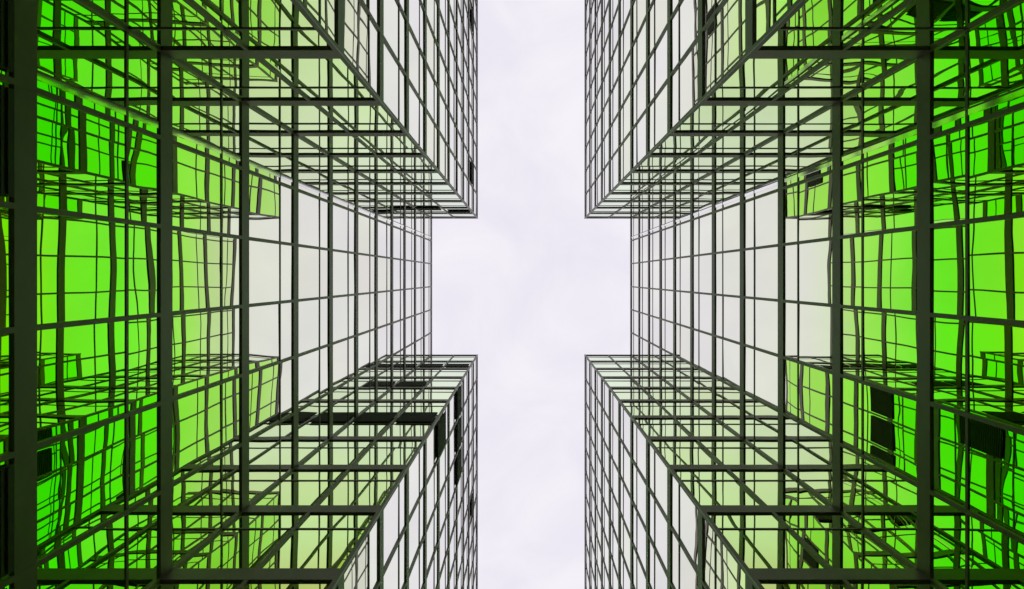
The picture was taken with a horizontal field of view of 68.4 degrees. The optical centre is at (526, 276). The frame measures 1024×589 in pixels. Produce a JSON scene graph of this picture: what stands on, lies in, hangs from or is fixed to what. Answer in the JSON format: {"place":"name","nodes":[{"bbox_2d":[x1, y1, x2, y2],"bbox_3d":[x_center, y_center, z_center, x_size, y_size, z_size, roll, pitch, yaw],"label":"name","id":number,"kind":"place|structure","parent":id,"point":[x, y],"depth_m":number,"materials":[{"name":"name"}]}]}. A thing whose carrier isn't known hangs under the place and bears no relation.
{"place":"outdoors","nodes":[
{"label":"outdoors","id":0,"kind":"place"},
{"bbox_2d":[0,0,477,588],"bbox_3d":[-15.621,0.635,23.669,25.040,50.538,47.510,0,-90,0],"label":"glass tower","id":1,"kind":"structure","parent":0,"point":[222,366],"depth_m":14.26,"materials":[{"name":"glass"}]},
{"bbox_2d":[432,0,629,588],"label":"sky","id":2,"kind":"structure","parent":0,"point":[530,286],"materials":[{"name":"white"}]},
{"bbox_2d":[584,0,1023,588],"bbox_3d":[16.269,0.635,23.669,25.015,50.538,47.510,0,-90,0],"label":"glass tower","id":3,"kind":"structure","parent":0,"point":[814,380],"depth_m":15.81,"materials":[{"name":"glass"}]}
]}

